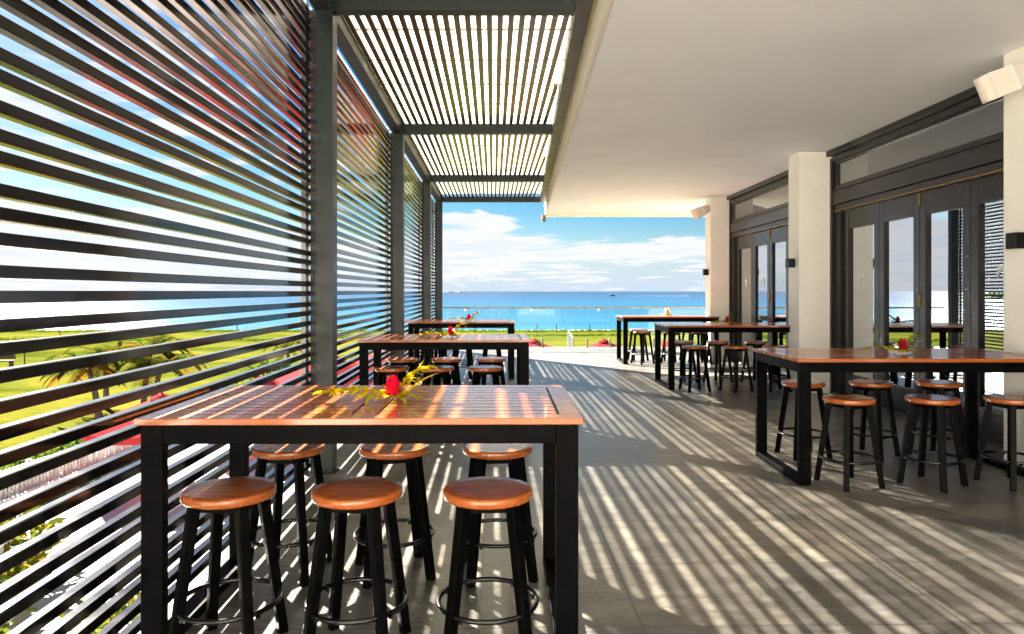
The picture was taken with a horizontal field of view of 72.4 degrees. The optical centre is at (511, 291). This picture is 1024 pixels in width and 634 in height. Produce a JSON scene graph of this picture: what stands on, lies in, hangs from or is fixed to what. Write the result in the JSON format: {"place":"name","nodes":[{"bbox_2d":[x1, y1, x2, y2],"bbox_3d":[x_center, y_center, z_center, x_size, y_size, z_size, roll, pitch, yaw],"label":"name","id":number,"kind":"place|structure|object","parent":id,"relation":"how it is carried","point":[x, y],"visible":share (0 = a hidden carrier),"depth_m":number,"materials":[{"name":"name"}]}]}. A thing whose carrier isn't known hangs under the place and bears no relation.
{"place":"outdoors","nodes":[
{"label":"outdoors","id":0,"kind":"place"},
{"bbox_2d":[2,444,293,633],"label":"pavement","id":1,"kind":"structure","parent":0,"point":[23,616],"depth_m":14.42,"materials":[{"name":"concrete"}]},
{"bbox_2d":[0,627,10,633],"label":"garden shrub","id":2,"kind":"object","parent":1,"relation":"on","point":[6,630],"visible":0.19,"depth_m":9.23,"materials":[{"name":"green plant"}]},
{"bbox_2d":[0,513,26,581],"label":"picket fence","id":3,"kind":"object","parent":1,"relation":"on","point":[2,545],"visible":0.02,"depth_m":12.90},
{"bbox_2d":[0,552,38,633],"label":"garden shrub","id":4,"kind":"object","parent":1,"relation":"on","point":[11,573],"visible":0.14,"depth_m":10.47,"materials":[{"name":"green plant"}]},
{"bbox_2d":[0,505,74,582],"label":"garden shrub","id":5,"kind":"object","parent":1,"relation":"on","point":[43,554],"visible":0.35,"depth_m":12.20,"materials":[{"name":"green plant"}]},
{"bbox_2d":[59,590,140,633],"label":"garden shrub","id":6,"kind":"object","parent":1,"relation":"on","point":[107,621],"visible":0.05,"depth_m":9.64,"materials":[{"name":"green plant"}]},
{"bbox_2d":[81,392,169,445],"bbox_3d":[-9.300,4.015,18.600,3.653,2.710,3.653,0,0,-29],"label":"red parasol","id":7,"kind":"object","parent":1,"relation":"on","point":[135,440],"visible":0.22,"depth_m":17.10,"materials":[{"name":"fabric"}]},
{"bbox_2d":[2,350,382,524],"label":"grass verge","id":8,"kind":"object","parent":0,"point":[72,490],"depth_m":18.21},
{"bbox_2d":[0,445,137,500],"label":"picket fence","id":9,"kind":"object","parent":8,"relation":"on","point":[83,462],"visible":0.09,"depth_m":18.32,"materials":[{"name":"white wood"}]},
{"bbox_2d":[0,444,168,504],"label":"wall","id":10,"kind":"structure","parent":8,"relation":"on","point":[3,501],"depth_m":16.63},
{"bbox_2d":[0,330,700,498],"bbox_3d":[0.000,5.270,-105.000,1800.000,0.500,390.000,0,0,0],"label":"lawn","id":11,"kind":"structure","parent":0,"point":[13,388],"depth_m":49.41,"materials":[{"name":"green plant"}]},
{"bbox_2d":[0,354,15,366],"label":"lawn bench","id":12,"kind":"object","parent":11,"relation":"on","point":[11,363],"visible":0.81,"depth_m":46.17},
{"bbox_2d":[39,345,132,418],"bbox_3d":[-16.752,3.581,27.698,3.666,2.906,3.368,0,0,0],"label":"palm","id":13,"kind":"object","parent":11,"relation":"on","point":[91,374],"visible":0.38,"depth_m":27.30,"materials":[{"name":"green plant"}]},
{"bbox_2d":[64,344,141,396],"bbox_3d":[-17.575,3.650,30.353,3.255,2.760,3.304,0,0,-38],"label":"palm","id":14,"kind":"object","parent":11,"relation":"on","point":[105,392],"visible":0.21,"depth_m":30.02,"materials":[{"name":"green plant"}]},
{"bbox_2d":[0,381,248,497],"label":"hedge","id":15,"kind":"object","parent":11,"relation":"on","point":[59,448],"visible":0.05,"depth_m":18.65,"materials":[{"name":"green plant"}]},
{"bbox_2d":[112,335,195,403],"bbox_3d":[-15.408,3.342,29.851,3.547,3.369,3.882,0,0,0],"label":"palm","id":16,"kind":"object","parent":11,"relation":"on","point":[155,341],"visible":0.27,"depth_m":29.49,"materials":[{"name":"green plant"}]},
{"bbox_2d":[112,351,207,396],"bbox_3d":[-14.250,3.748,28.474,3.625,2.569,3.629,0,0,0],"label":"palm","id":17,"kind":"object","parent":11,"relation":"on","point":[154,361],"visible":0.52,"depth_m":28.16,"materials":[{"name":"green plant"}]},
{"bbox_2d":[250,369,277,380],"bbox_3d":[-11.961,4.582,35.983,3.188,1.224,2.584,0,0,0],"label":"shrub","id":18,"kind":"object","parent":11,"relation":"on","point":[266,374],"visible":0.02,"depth_m":35.82,"materials":[{"name":"green plant"}]},
{"bbox_2d":[256,374,280,385],"bbox_3d":[-8.000,4.015,22.500,4.038,2.710,4.038,0,0,-29],"label":"red parasol","id":19,"kind":"object","parent":11,"relation":"on","point":[272,383],"visible":0.13,"depth_m":22.29,"materials":[{"name":"fabric"}]},
{"bbox_2d":[244,359,293,379],"bbox_3d":[-13.354,4.501,38.496,3.533,1.544,3.012,0,0,0],"label":"shrub","id":20,"kind":"object","parent":11,"relation":"on","point":[262,364],"visible":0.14,"depth_m":38.09,"materials":[{"name":"green plant"}]},
{"bbox_2d":[262,340,300,359],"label":"palm","id":21,"kind":"object","parent":11,"relation":"on","point":[287,345],"visible":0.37,"depth_m":42.16,"materials":[{"name":"green plant"}]},
{"bbox_2d":[275,356,372,384],"bbox_3d":[-6.600,3.665,26.000,4.038,2.710,4.038,0,0,-29],"label":"red parasol","id":22,"kind":"object","parent":11,"relation":"on","point":[288,377],"visible":0.09,"depth_m":25.19,"materials":[{"name":"fabric"}]},
{"bbox_2d":[0,329,688,340],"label":"dune grass","id":23,"kind":"structure","parent":11,"relation":"on","point":[340,330],"depth_m":86.07,"materials":[{"name":"green plant"}]},
{"bbox_2d":[355,350,406,368],"bbox_3d":[-5.200,3.665,31.000,4.038,2.710,4.038,0,0,-29],"label":"red parasol","id":24,"kind":"object","parent":11,"relation":"on","point":[370,356],"visible":0.01,"depth_m":30.24,"materials":[{"name":"fabric"}]},
{"bbox_2d":[529,338,551,346],"bbox_3d":[1.100,3.665,34.700,3.365,2.710,3.365,0,0,6],"label":"red parasol","id":25,"kind":"object","parent":11,"relation":"on","point":[534,342],"visible":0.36,"depth_m":34.38,"materials":[{"name":"fabric"}]},
{"bbox_2d":[588,338,616,346],"bbox_3d":[4.550,3.665,34.700,3.365,2.710,3.365,0,0,6],"label":"red parasol","id":26,"kind":"object","parent":11,"relation":"on","point":[603,342],"visible":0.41,"depth_m":34.39,"materials":[{"name":"fabric"}]},
{"bbox_2d":[0,291,704,329],"bbox_3d":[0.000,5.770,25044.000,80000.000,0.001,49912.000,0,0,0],"label":"sea","id":27,"kind":"structure","parent":0,"point":[566,319],"depth_m":236.12,"materials":[{"name":"liquid"}]},
{"bbox_2d":[0,0,704,290],"label":"sky","id":28,"kind":"structure","parent":0,"point":[488,246],"materials":[{"name":"blue"}]},
{"bbox_2d":[568,330,573,346],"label":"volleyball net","id":29,"kind":"object","parent":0,"point":[570,340],"visible":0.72,"depth_m":43.93,"materials":[{"name":"white"}]},
{"bbox_2d":[138,347,1023,633],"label":"terrace floor","id":30,"kind":"structure","parent":0,"point":[696,515],"depth_m":4.70,"materials":[{"name":"grey stone"}]},
{"bbox_2d":[0,0,311,633],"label":"louvre screen","id":31,"kind":"object","parent":30,"relation":"on","point":[290,19],"visible":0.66,"depth_m":3.16,"materials":[{"name":"grey metal"}]},
{"bbox_2d":[169,476,288,633],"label":"bar stool","id":32,"kind":"object","parent":30,"relation":"on","point":[238,497],"visible":1,"depth_m":3.06,"materials":[{"name":"brown wood"}]},
{"bbox_2d":[249,444,332,587],"bbox_3d":[-1.290,1.254,4.050,0.467,0.730,0.467,0,0,8],"label":"bar stool","id":33,"kind":"object","parent":30,"relation":"on","point":[279,456],"visible":0.62,"depth_m":3.91,"materials":[{"name":"black metal"}]},
{"bbox_2d":[307,3,390,471],"bbox_3d":[-1.901,-0.490,8.697,0.082,4.220,4.838,0,0,-2],"label":"louvre screen","id":34,"kind":"object","parent":30,"relation":"on","point":[350,118],"visible":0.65,"depth_m":8.52,"materials":[{"name":"grey metal"}]},
{"bbox_2d":[302,476,410,633],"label":"bar stool","id":35,"kind":"object","parent":30,"relation":"on","point":[342,498],"visible":1,"depth_m":3.06,"materials":[{"name":"black metal"}]},
{"bbox_2d":[134,385,582,633],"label":"bar table","id":36,"kind":"object","parent":30,"relation":"on","point":[238,419],"visible":0.89,"depth_m":3.12,"materials":[{"name":"brown varnished wood"},{"name":"black painted timber"}]},
{"bbox_2d":[313,360,437,403],"bbox_3d":[-0.696,0.462,3.614,0.625,0.207,0.312,0,0,0],"label":"flower centrepiece","id":37,"kind":"object","parent":36,"relation":"on","point":[392,385],"visible":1,"depth_m":3.59,"materials":[{"name":"yellow plant"}]},
{"bbox_2d":[374,365,408,384],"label":"bar stool","id":38,"kind":"object","parent":30,"relation":"on","point":[384,372],"visible":0.41,"depth_m":8.11,"materials":[{"name":"brown wood"}]},
{"bbox_2d":[353,444,435,588],"bbox_3d":[-0.680,1.254,4.050,0.467,0.730,0.467,0,0,-19],"label":"bar stool","id":39,"kind":"object","parent":30,"relation":"on","point":[378,456],"visible":0.77,"depth_m":3.95,"materials":[{"name":"black metal"}]},
{"bbox_2d":[387,357,417,384],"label":"bar stool","id":40,"kind":"object","parent":30,"relation":"on","point":[406,361],"visible":0.4,"depth_m":9.16,"materials":[{"name":"brown wood"}]},
{"bbox_2d":[418,350,442,377],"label":"bar stool","id":41,"kind":"object","parent":30,"relation":"on","point":[426,357],"visible":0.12,"depth_m":13.19,"materials":[{"name":"black metal"}]},
{"bbox_2d":[427,350,446,365],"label":"bar stool","id":42,"kind":"object","parent":30,"relation":"on","point":[431,353],"visible":0.1,"depth_m":13.92,"materials":[{"name":"black metal"}]},
{"bbox_2d":[422,365,453,384],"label":"bar stool","id":43,"kind":"object","parent":30,"relation":"on","point":[444,371],"visible":0.27,"depth_m":8.12,"materials":[{"name":"brown wood"}]},
{"bbox_2d":[357,334,530,384],"bbox_3d":[-0.800,1.089,8.620,2.000,1.059,1.090,0,0,-2],"label":"bar table","id":44,"kind":"object","parent":30,"relation":"on","point":[377,344],"visible":0.85,"depth_m":8.12,"materials":[{"name":"brown wood"}]},
{"bbox_2d":[419,321,467,336],"bbox_3d":[-0.841,0.461,8.592,0.635,0.207,0.308,0,0,-9],"label":"flower centrepiece","id":45,"kind":"object","parent":44,"relation":"on","point":[450,331],"visible":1,"depth_m":8.58,"materials":[{"name":"yellow plant"}]},
{"bbox_2d":[431,357,461,384],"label":"bar stool","id":46,"kind":"object","parent":30,"relation":"on","point":[454,363],"visible":0.48,"depth_m":9.20,"materials":[{"name":"brown wood"}]},
{"bbox_2d":[309,0,592,473],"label":"steel pergola","id":47,"kind":"object","parent":30,"relation":"on","point":[469,97],"visible":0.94,"depth_m":8.33,"materials":[{"name":"grey metal"}]},
{"bbox_2d":[388,128,421,375],"bbox_3d":[-2.033,-0.490,13.537,0.082,4.220,4.838,0,0,-2],"label":"louvre screen","id":48,"kind":"object","parent":47,"relation":"attached to","point":[412,182],"visible":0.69,"depth_m":14.11,"materials":[{"name":"grey metal"}]},
{"bbox_2d":[420,183,434,333],"bbox_3d":[-2.147,-0.490,17.777,0.082,4.220,3.637,0,0,-2],"label":"louvre screen","id":49,"kind":"object","parent":47,"relation":"attached to","point":[433,253],"visible":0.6,"depth_m":19.09,"materials":[{"name":"grey metal"}]},
{"bbox_2d":[449,350,473,378],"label":"bar stool","id":50,"kind":"object","parent":30,"relation":"on","point":[468,364],"visible":0.34,"depth_m":13.00,"materials":[{"name":"black metal"}]},
{"bbox_2d":[407,319,515,378],"bbox_3d":[-0.950,1.089,13.450,2.000,1.059,1.090,0,0,-2],"label":"bar table","id":51,"kind":"object","parent":30,"relation":"on","point":[414,325],"visible":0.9,"depth_m":12.95,"materials":[{"name":"brown wood"}]},
{"bbox_2d":[447,311,479,320],"bbox_3d":[-0.909,0.461,13.457,0.629,0.207,0.293,0,0,11],"label":"flower centrepiece","id":52,"kind":"object","parent":51,"relation":"on","point":[468,317],"visible":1,"depth_m":13.43,"materials":[{"name":"yellow plant"}]},
{"bbox_2d":[456,350,474,364],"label":"bar stool","id":53,"kind":"object","parent":30,"relation":"on","point":[471,357],"visible":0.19,"depth_m":14.12,"materials":[{"name":"black metal"}]},
{"bbox_2d":[468,365,501,384],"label":"bar stool","id":54,"kind":"object","parent":30,"relation":"on","point":[477,370],"visible":0.48,"depth_m":8.12,"materials":[{"name":"brown wood"}]},
{"bbox_2d":[436,476,538,633],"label":"bar stool","id":55,"kind":"object","parent":30,"relation":"on","point":[466,497],"visible":1,"depth_m":3.03,"materials":[{"name":"black metal"}]},
{"bbox_2d":[475,357,505,384],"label":"bar stool","id":56,"kind":"object","parent":30,"relation":"on","point":[497,361],"visible":0.48,"depth_m":9.24,"materials":[{"name":"brown wood"}]},
{"bbox_2d":[481,350,504,376],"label":"bar stool","id":57,"kind":"object","parent":30,"relation":"on","point":[485,353],"visible":0.04,"depth_m":13.02,"materials":[{"name":"black metal"}]},
{"bbox_2d":[462,443,537,587],"bbox_3d":[-0.086,1.254,4.050,0.467,0.730,0.467,0,0,-11],"label":"bar stool","id":58,"kind":"object","parent":30,"relation":"on","point":[482,455],"visible":0.78,"depth_m":3.91,"materials":[{"name":"black metal"}]},
{"bbox_2d":[443,307,704,347],"bbox_3d":[4.425,1.033,20.200,13.150,1.175,0.097,0,0,0],"label":"glass balustrade","id":59,"kind":"object","parent":30,"relation":"on","point":[530,308],"visible":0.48,"depth_m":20.18,"materials":[{"name":"metal"}]},
{"bbox_2d":[628,329,648,360],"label":"bar stool","id":60,"kind":"object","parent":30,"relation":"on","point":[635,349],"visible":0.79,"depth_m":16.39,"materials":[{"name":"black metal"}]},
{"bbox_2d":[630,331,654,364],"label":"bar stool","id":61,"kind":"object","parent":30,"relation":"on","point":[642,352],"visible":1,"depth_m":15.62,"materials":[{"name":"black metal"}]},
{"bbox_2d":[654,331,667,360],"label":"bar stool","id":62,"kind":"object","parent":30,"relation":"on","point":[664,357],"visible":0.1,"depth_m":16.32,"materials":[{"name":"black metal"}]},
{"bbox_2d":[616,315,719,363],"bbox_3d":[3.530,1.089,16.020,2.160,1.059,1.050,0,0,0],"label":"bar table","id":63,"kind":"object","parent":30,"relation":"on","point":[625,319],"visible":0.94,"depth_m":15.52,"materials":[{"name":"brown wood"}]},
{"bbox_2d":[662,308,671,315],"bbox_3d":[3.509,0.461,15.938,0.307,0.207,0.635,0,0,38],"label":"flower centrepiece","id":64,"kind":"object","parent":63,"relation":"on","point":[667,312],"visible":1,"depth_m":15.98,"materials":[{"name":"yellow plant"}]},
{"bbox_2d":[661,331,680,362],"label":"bar stool","id":65,"kind":"object","parent":30,"relation":"on","point":[664,342],"visible":0.38,"depth_m":15.80,"materials":[{"name":"black metal"}]},
{"bbox_2d":[667,340,697,382],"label":"bar stool","id":66,"kind":"object","parent":30,"relation":"on","point":[680,343],"visible":0.62,"depth_m":12.40,"materials":[{"name":"black metal"}]},
{"bbox_2d":[679,333,700,359],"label":"bar stool","id":67,"kind":"object","parent":30,"relation":"on","point":[690,335],"visible":0.09,"depth_m":16.35,"materials":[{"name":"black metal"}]},
{"bbox_2d":[678,345,710,392],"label":"bar stool","id":68,"kind":"object","parent":30,"relation":"on","point":[697,349],"visible":1,"depth_m":11.31,"materials":[{"name":"black metal"}]},
{"bbox_2d":[688,333,711,363],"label":"bar stool","id":69,"kind":"object","parent":30,"relation":"on","point":[699,337],"visible":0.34,"depth_m":15.61,"materials":[{"name":"black metal"}]},
{"bbox_2d":[702,340,733,383],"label":"bar stool","id":70,"kind":"object","parent":30,"relation":"on","point":[717,344],"visible":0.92,"depth_m":12.45,"materials":[{"name":"black metal"}]},
{"bbox_2d":[653,323,789,389],"bbox_3d":[3.665,1.089,12.030,2.240,1.059,1.100,0,0,-1],"label":"bar table","id":71,"kind":"object","parent":30,"relation":"on","point":[773,329],"visible":0.78,"depth_m":11.50,"materials":[{"name":"brown wood"}]},
{"bbox_2d":[712,313,736,323],"bbox_3d":[3.617,0.461,11.982,0.628,0.207,0.310,0,0,-23],"label":"flower centrepiece","id":72,"kind":"object","parent":71,"relation":"on","point":[727,319],"visible":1,"depth_m":11.98,"materials":[{"name":"red plant"}]},
{"bbox_2d":[719,345,753,392],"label":"bar stool","id":73,"kind":"object","parent":30,"relation":"on","point":[736,349],"visible":1,"depth_m":11.34,"materials":[{"name":"black metal"}]},
{"bbox_2d":[740,340,769,381],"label":"bar stool","id":74,"kind":"object","parent":30,"relation":"on","point":[755,343],"visible":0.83,"depth_m":12.50,"materials":[{"name":"brown wood"}]},
{"bbox_2d":[762,345,792,391],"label":"bar stool","id":75,"kind":"object","parent":30,"relation":"on","point":[771,378],"visible":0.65,"depth_m":11.29,"materials":[{"name":"black metal"}]},
{"bbox_2d":[542,0,1023,467],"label":"terrace building","id":76,"kind":"structure","parent":30,"relation":"on","point":[861,162],"depth_m":8.54,"materials":[{"name":"beige paint"}]},
{"bbox_2d":[691,204,708,219],"bbox_3d":[4.442,-1.874,16.546,0.461,0.372,0.235,0,0,-14],"label":"wall speaker","id":77,"kind":"object","parent":76,"relation":"attached to","point":[699,212],"depth_m":16.45,"materials":[{"name":"white paint"}]},
{"bbox_2d":[703,269,708,274],"bbox_3d":[4.603,-0.456,16.620,0.115,0.149,0.140,0,0,0],"label":"wall lamp","id":78,"kind":"object","parent":76,"relation":"attached to","point":[705,271],"visible":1,"depth_m":16.55,"materials":[{"name":"black metal"}]},
{"bbox_2d":[737,234,752,364],"bbox_3d":[5.185,0.170,15.515,0.050,2.810,1.064,0,0,0],"label":"door leaf","id":79,"kind":"structure","parent":76,"relation":"in","point":[744,243],"depth_m":15.57,"materials":[{"name":"clear glass"}]},
{"bbox_2d":[731,182,788,221],"bbox_3d":[5.150,-1.830,13.995,0.050,0.410,4.700,0,0,0],"label":"transom window","id":80,"kind":"structure","parent":76,"relation":"in","point":[778,196],"depth_m":14.46,"materials":[{"name":"grey glass"}]},
{"bbox_2d":[753,229,769,347],"bbox_3d":[5.173,0.168,14.490,0.074,2.815,0.974,0,0,0],"label":"door leaf","id":81,"kind":"structure","parent":76,"relation":"in","point":[761,240],"depth_m":14.57,"materials":[{"name":"clear glass"}]},
{"bbox_2d":[770,225,788,374],"bbox_3d":[5.185,0.170,13.535,0.050,2.810,0.964,0,0,0],"label":"door leaf","id":82,"kind":"structure","parent":76,"relation":"in","point":[779,237],"depth_m":13.54,"materials":[{"name":"clear glass"}]},
{"bbox_2d":[785,259,794,267],"bbox_3d":[4.513,-0.456,11.340,0.115,0.149,0.140,0,0,0],"label":"wall lamp","id":83,"kind":"object","parent":76,"relation":"attached to","point":[789,263],"visible":1,"depth_m":11.27,"materials":[{"name":"black metal"}]},
{"bbox_2d":[845,203,878,397],"bbox_3d":[5.150,0.170,10.275,0.050,2.810,1.004,0,0,0],"label":"door leaf","id":84,"kind":"structure","parent":76,"relation":"in","point":[861,224],"depth_m":10.30,"materials":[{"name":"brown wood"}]},
{"bbox_2d":[879,193,919,416],"bbox_3d":[5.138,0.168,9.275,0.074,2.815,0.984,0,0,0],"label":"door leaf","id":85,"kind":"structure","parent":76,"relation":"in","point":[899,219],"depth_m":9.29,"materials":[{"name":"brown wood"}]},
{"bbox_2d":[834,96,1003,188],"bbox_3d":[5.115,-1.830,8.860,0.050,0.410,4.410,0,0,0],"label":"transom window","id":86,"kind":"structure","parent":76,"relation":"in","point":[981,122],"depth_m":8.63,"materials":[{"name":"grey glass"}]},
{"bbox_2d":[920,181,970,425],"bbox_3d":[5.150,0.170,8.310,0.050,2.810,0.974,0,0,0],"label":"door leaf","id":87,"kind":"structure","parent":76,"relation":"in","point":[945,213],"depth_m":8.31,"materials":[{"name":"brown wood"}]},
{"bbox_2d":[971,173,1003,441],"bbox_3d":[5.150,0.170,7.340,0.050,2.810,0.954,0,0,0],"label":"door leaf","id":88,"kind":"structure","parent":76,"relation":"in","point":[987,193],"depth_m":7.56,"materials":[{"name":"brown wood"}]},
{"bbox_2d":[973,62,1023,103],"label":"wall speaker","id":89,"kind":"object","parent":76,"relation":"attached to","point":[998,83],"depth_m":6.17,"materials":[{"name":"white paint"}]},
{"bbox_2d":[1006,232,1023,249],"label":"wall lamp","id":90,"kind":"object","parent":76,"relation":"attached to","point":[1014,240],"visible":1,"depth_m":6.27,"materials":[{"name":"black metal"}]},
{"bbox_2d":[775,379,832,460],"bbox_3d":[2.870,1.254,6.900,0.467,0.730,0.467,0,0,-8],"label":"bar stool","id":91,"kind":"object","parent":30,"relation":"on","point":[791,384],"visible":0.57,"depth_m":6.80,"materials":[{"name":"black metal"}]},
{"bbox_2d":[814,394,884,491],"bbox_3d":[2.830,1.254,5.880,0.467,0.730,0.467,0,0,-15],"label":"bar stool","id":92,"kind":"object","parent":30,"relation":"on","point":[848,403],"visible":1,"depth_m":5.77,"materials":[{"name":"black metal"}]},
{"bbox_2d":[842,379,899,461],"bbox_3d":[3.550,1.254,6.920,0.467,0.730,0.467,0,0,-37],"label":"bar stool","id":93,"kind":"object","parent":30,"relation":"on","point":[865,386],"visible":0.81,"depth_m":6.87,"materials":[{"name":"black metal"}]},
{"bbox_2d":[753,348,1023,485],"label":"bar table","id":94,"kind":"object","parent":30,"relation":"on","point":[805,363],"visible":0.97,"depth_m":5.94,"materials":[{"name":"black metal"}]},
{"bbox_2d":[859,334,924,353],"bbox_3d":[3.461,0.461,6.357,0.632,0.207,0.298,0,0,6],"label":"flower centrepiece","id":95,"kind":"object","parent":94,"relation":"on","point":[903,346],"visible":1,"depth_m":6.32,"materials":[{"name":"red plant"}]},
{"bbox_2d":[896,394,968,492],"bbox_3d":[3.530,1.254,5.880,0.467,0.730,0.467,0,0,-33],"label":"bar stool","id":96,"kind":"object","parent":30,"relation":"on","point":[925,403],"visible":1,"depth_m":5.83,"materials":[{"name":"black metal"}]},
{"bbox_2d":[908,379,969,457],"bbox_3d":[4.200,1.254,6.900,0.467,0.730,0.467,0,0,-24],"label":"bar stool","id":97,"kind":"object","parent":30,"relation":"on","point":[937,387],"visible":0.81,"depth_m":6.83,"materials":[{"name":"black metal"}]},
{"bbox_2d":[973,394,1023,491],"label":"bar stool","id":98,"kind":"object","parent":30,"relation":"on","point":[1012,403],"visible":1,"depth_m":5.86,"materials":[{"name":"black metal"}]}
]}

